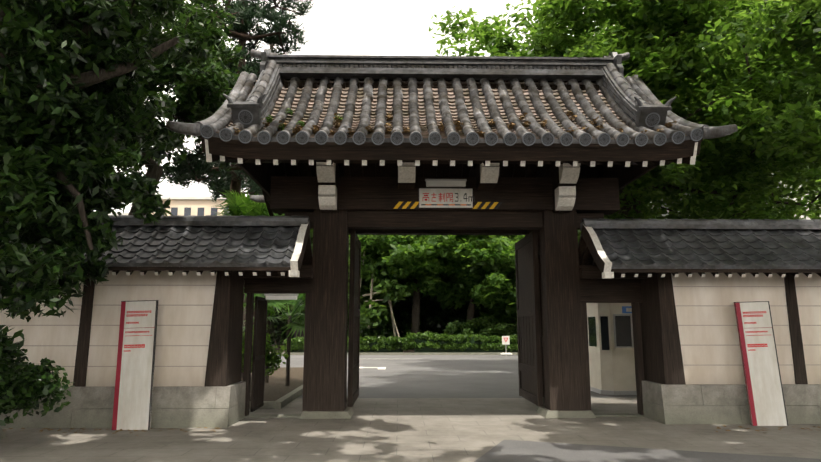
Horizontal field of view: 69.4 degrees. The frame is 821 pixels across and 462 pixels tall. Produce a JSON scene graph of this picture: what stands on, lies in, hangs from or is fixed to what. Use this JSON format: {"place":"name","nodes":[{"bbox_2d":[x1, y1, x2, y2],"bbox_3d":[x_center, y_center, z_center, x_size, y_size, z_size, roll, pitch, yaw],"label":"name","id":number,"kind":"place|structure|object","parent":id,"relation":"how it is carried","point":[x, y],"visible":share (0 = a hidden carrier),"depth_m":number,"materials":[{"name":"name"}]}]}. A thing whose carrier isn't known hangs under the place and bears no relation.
{"place":"outdoors","nodes":[
{"label":"outdoors","id":0,"kind":"place"},
{"bbox_2d":[94,0,613,212],"bbox_3d":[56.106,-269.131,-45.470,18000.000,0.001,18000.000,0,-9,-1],"label":"sky","id":1,"kind":"structure","parent":0,"point":[371,27],"depth_m":518.39,"materials":[{"name":"white"}]},
{"bbox_2d":[0,398,820,461],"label":"apron paving","id":2,"kind":"structure","parent":0,"point":[422,429],"depth_m":8.75,"materials":[{"name":"grey concrete"}]},
{"bbox_2d":[0,341,74,425],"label":"bushes","id":3,"kind":"object","parent":2,"relation":"on","point":[26,386],"visible":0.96,"depth_m":7.99,"materials":[{"name":"green plant"}]},
{"bbox_2d":[112,300,158,429],"bbox_3d":[-4.419,2.139,9.538,0.584,2.034,0.058,-1,-12,-1],"label":"notice sign","id":4,"kind":"object","parent":2,"relation":"on","point":[132,406],"visible":1,"depth_m":9.51,"materials":[{"name":"white metal"}]},
{"bbox_2d":[0,215,312,427],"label":"wing wall","id":5,"kind":"structure","parent":2,"relation":"on","point":[192,274],"depth_m":9.90,"materials":[{"name":"tile"}]},
{"bbox_2d":[264,294,298,299],"bbox_3d":[-2.353,1.199,10.834,0.600,0.108,0.120,0,-9,-1],"label":"passage lamp fixture","id":6,"kind":"object","parent":5,"relation":"attached to","point":[281,296],"visible":1,"depth_m":10.79,"materials":[{"name":"white plastic"}]},
{"bbox_2d":[0,345,517,439],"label":"kerbs and beds","id":7,"kind":"structure","parent":2,"relation":"on","point":[278,394],"depth_m":15.99,"materials":[{"name":"grey concrete"}]},
{"bbox_2d":[241,328,288,380],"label":"bushes","id":8,"kind":"object","parent":7,"relation":"on","point":[272,360],"visible":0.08,"depth_m":13.33,"materials":[{"name":"green plant"}]},
{"bbox_2d":[243,294,305,385],"bbox_3d":[-3.190,2.586,15.441,2.552,3.034,2.780,-8,-12,41],"label":"tree","id":9,"kind":"object","parent":7,"relation":"on","point":[290,317],"visible":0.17,"depth_m":15.41,"materials":[{"name":"green plant"}]},
{"bbox_2d":[283,335,409,352],"bbox_3d":[-3.749,6.803,36.031,7.799,1.192,2.106,0,-9,-1],"label":"hedge","id":10,"kind":"object","parent":7,"relation":"on","point":[371,344],"visible":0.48,"depth_m":35.37,"materials":[{"name":"green plant"}]},
{"bbox_2d":[405,331,517,352],"bbox_3d":[3.904,6.682,35.795,8.496,1.355,2.161,0,-9,-1],"label":"hedge","id":11,"kind":"object","parent":7,"relation":"on","point":[426,342],"visible":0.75,"depth_m":35.14,"materials":[{"name":"green plant"}]},
{"bbox_2d":[9,425,820,435],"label":"fallen leaves","id":12,"kind":"object","parent":2,"relation":"on","point":[48,429],"visible":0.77,"depth_m":9.31,"materials":[{"name":"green plant"}]},
{"bbox_2d":[270,162,619,418],"bbox_3d":[0.644,0.440,12.253,6.600,6.250,3.974,0,-9,-1],"label":"gate frame","id":13,"kind":"object","parent":2,"relation":"on","point":[547,209],"visible":0.83,"depth_m":11.17,"materials":[{"name":"brown wood"}]},
{"bbox_2d":[393,179,502,208],"bbox_3d":[0.711,-0.694,11.178,2.068,0.555,0.140,0,-9,-1],"label":"height limit sign","id":14,"kind":"object","parent":13,"relation":"attached to","point":[445,198],"visible":1,"depth_m":11.16,"materials":[{"name":"white metal"}]},
{"bbox_2d":[200,82,702,215],"bbox_3d":[0.649,-1.933,12.320,8.160,2.513,5.216,0,-9,-1],"label":"roof timber","id":15,"kind":"object","parent":13,"relation":"on","point":[259,163],"visible":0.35,"depth_m":9.73,"materials":[{"name":"brown wood"}]},
{"bbox_2d":[200,73,702,145],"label":"roof tiles","id":16,"kind":"object","parent":15,"relation":"on","point":[421,114],"visible":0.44,"depth_m":10.99,"materials":[{"name":"grey tile"}]},
{"bbox_2d":[265,108,342,130],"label":"roof sprouts","id":17,"kind":"object","parent":16,"relation":"on","point":[290,113],"visible":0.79,"depth_m":10.58,"materials":[{"name":"green plant"}]},
{"bbox_2d":[250,49,629,80],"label":"ridge","id":18,"kind":"structure","parent":16,"relation":"on","point":[436,67],"depth_m":12.30,"materials":[{"name":"tile"}]},
{"bbox_2d":[166,60,737,202],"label":"roof ridges","id":19,"kind":"object","parent":16,"relation":"on","point":[638,110],"visible":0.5,"depth_m":10.61,"materials":[{"name":"tile"}]},
{"bbox_2d":[231,109,676,137],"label":"roof leaf litter","id":20,"kind":"object","parent":16,"relation":"on","point":[296,129],"visible":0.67,"depth_m":10.21,"materials":[{"name":"brown plant"}]},
{"bbox_2d":[578,218,820,424],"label":"wing wall","id":21,"kind":"structure","parent":2,"relation":"on","point":[681,286],"depth_m":10.30,"materials":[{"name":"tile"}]},
{"bbox_2d":[734,301,787,425],"bbox_3d":[5.854,2.202,9.924,0.584,2.034,0.057,-1,-12,-1],"label":"notice sign","id":22,"kind":"object","parent":2,"relation":"on","point":[763,384],"visible":0.98,"depth_m":9.90,"materials":[{"name":"white metal"}]},
{"bbox_2d":[276,355,820,461],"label":"road asphalt","id":23,"kind":"structure","parent":0,"point":[448,376],"depth_m":15.13,"materials":[{"name":"grey asphalt"}]},
{"bbox_2d":[95,0,249,215],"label":"tree","id":24,"kind":"object","parent":23,"relation":"on","point":[198,92],"visible":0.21,"depth_m":15.99,"materials":[{"name":"green plant"}]},
{"bbox_2d":[194,44,273,324],"bbox_3d":[-7.898,-1.814,25.704,4.416,15.018,3.638,-7,-12,37],"label":"pine tree","id":25,"kind":"object","parent":23,"relation":"on","point":[252,188],"visible":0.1,"depth_m":25.44,"materials":[{"name":"green plant"}]},
{"bbox_2d":[160,0,314,208],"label":"pine tree","id":26,"kind":"object","parent":23,"relation":"on","point":[192,166],"visible":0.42,"depth_m":20.70,"materials":[{"name":"green plant"}]},
{"bbox_2d":[208,189,284,377],"bbox_3d":[-5.243,1.613,18.642,2.516,5.977,2.545,-5,-11,29],"label":"tree","id":27,"kind":"object","parent":23,"relation":"on","point":[242,205],"visible":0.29,"depth_m":18.33,"materials":[{"name":"green plant"}]},
{"bbox_2d":[243,293,287,382],"bbox_3d":[-3.994,2.480,16.369,2.451,3.539,2.140,-5,-11,30],"label":"tree","id":28,"kind":"object","parent":23,"relation":"on","point":[276,303],"visible":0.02,"depth_m":16.24,"materials":[{"name":"green plant"}]},
{"bbox_2d":[359,367,385,368],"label":"road markings","id":29,"kind":"object","parent":23,"relation":"on","point":[374,367],"visible":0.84,"depth_m":23.69,"materials":[{"name":"white paint"}]},
{"bbox_2d":[500,336,511,355],"bbox_3d":[5.434,6.550,33.858,0.691,1.105,0.452,0,-9,-1],"label":"yield sign","id":30,"kind":"object","parent":23,"relation":"on","point":[505,340],"visible":0.88,"depth_m":33.79,"materials":[{"name":"grey metal"}]},
{"bbox_2d":[586,303,636,394],"bbox_3d":[5.337,2.904,14.988,1.526,2.260,1.587,0,-9,-1],"label":"guard booth","id":31,"kind":"object","parent":23,"relation":"on","point":[611,350],"visible":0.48,"depth_m":14.38,"materials":[{"name":"white metal"}]},
{"bbox_2d":[763,0,820,54],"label":"tree","id":32,"kind":"object","parent":23,"relation":"on","point":[806,43],"visible":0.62,"depth_m":12.98,"materials":[{"name":"green plant"}]},
{"label":"ground","id":33,"kind":"structure","parent":0,"visible":0},
{"bbox_2d":[0,0,210,373],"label":"tree","id":34,"kind":"object","parent":33,"relation":"on","point":[48,121],"depth_m":8.27,"materials":[{"name":"green plant"}]},
{"bbox_2d":[270,307,301,347],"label":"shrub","id":35,"kind":"object","parent":33,"relation":"on","point":[284,323],"visible":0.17,"depth_m":43.00,"materials":[{"name":"green plant"}]},
{"bbox_2d":[281,214,424,332],"bbox_3d":[-5.451,3.269,41.468,12.542,10.204,11.298,-2,-9,14],"label":"tree","id":36,"kind":"object","parent":33,"relation":"on","point":[376,314],"visible":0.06,"depth_m":37.15,"materials":[{"name":"green plant"}]},
{"bbox_2d":[347,323,393,336],"bbox_3d":[-2.968,6.768,37.798,4.171,1.964,2.514,0,-9,-1],"label":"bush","id":37,"kind":"object","parent":33,"relation":"on","point":[378,330],"visible":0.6,"depth_m":37.06,"materials":[{"name":"green plant"}]},
{"bbox_2d":[266,293,476,344],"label":"thicket","id":38,"kind":"object","parent":33,"relation":"on","point":[438,327],"depth_m":53.77,"materials":[{"name":"green plant"}]},
{"bbox_2d":[360,251,403,351],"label":"tree support stakes","id":39,"kind":"object","parent":33,"relation":"on","point":[370,294],"visible":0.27,"depth_m":37.53,"materials":[{"name":"brown wood"}]},
{"bbox_2d":[381,303,399,325],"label":"shrub stems","id":40,"kind":"object","parent":33,"relation":"on","point":[395,314],"visible":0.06,"depth_m":43.13,"materials":[{"name":"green plant"}]},
{"bbox_2d":[312,235,477,349],"bbox_3d":[0.810,2.578,39.583,13.569,10.920,9.349,-2,-9,14],"label":"tree","id":41,"kind":"object","parent":33,"relation":"on","point":[404,257],"visible":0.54,"depth_m":37.48,"materials":[{"name":"green plant"}]},
{"bbox_2d":[396,292,448,331],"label":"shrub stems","id":42,"kind":"object","parent":33,"relation":"on","point":[429,315],"visible":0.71,"depth_m":41.74,"materials":[{"name":"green plant"}]},
{"bbox_2d":[406,276,475,325],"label":"tree trunk","id":43,"kind":"object","parent":33,"relation":"on","point":[408,294],"depth_m":46.09,"materials":[{"name":"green plant"}]},
{"bbox_2d":[440,293,485,323],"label":"shrub stems","id":44,"kind":"object","parent":33,"relation":"on","point":[451,315],"visible":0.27,"depth_m":42.71,"materials":[{"name":"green plant"}]},
{"bbox_2d":[108,173,820,219],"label":"buildings","id":45,"kind":"structure","parent":33,"relation":"on","point":[188,205],"depth_m":73.86,"materials":[{"name":"grey"}]},
{"bbox_2d":[422,235,517,319],"bbox_3d":[4.874,2.176,40.366,10.734,12.006,11.912,0,-9,-1],"label":"tree","id":46,"kind":"object","parent":33,"relation":"on","point":[499,280],"visible":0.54,"depth_m":37.43,"materials":[{"name":"green plant"}]},
{"bbox_2d":[444,316,516,335],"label":"bush stems","id":47,"kind":"object","parent":33,"relation":"on","point":[486,326],"visible":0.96,"depth_m":37.12,"materials":[{"name":"green plant"}]},
{"bbox_2d":[431,230,580,336],"bbox_3d":[7.808,3.584,40.503,13.498,9.349,11.663,0,-9,-1],"label":"tree","id":48,"kind":"object","parent":33,"relation":"on","point":[505,311],"visible":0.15,"depth_m":39.01,"materials":[{"name":"green plant"}]},
{"bbox_2d":[428,0,820,219],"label":"tree","id":49,"kind":"object","parent":33,"relation":"on","point":[759,97],"visible":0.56,"depth_m":13.41,"materials":[{"name":"green plant"}]},
{"bbox_2d":[487,0,820,242],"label":"tree","id":50,"kind":"object","parent":33,"relation":"on","point":[604,26],"depth_m":20.04,"materials":[{"name":"green plant"}]}
]}

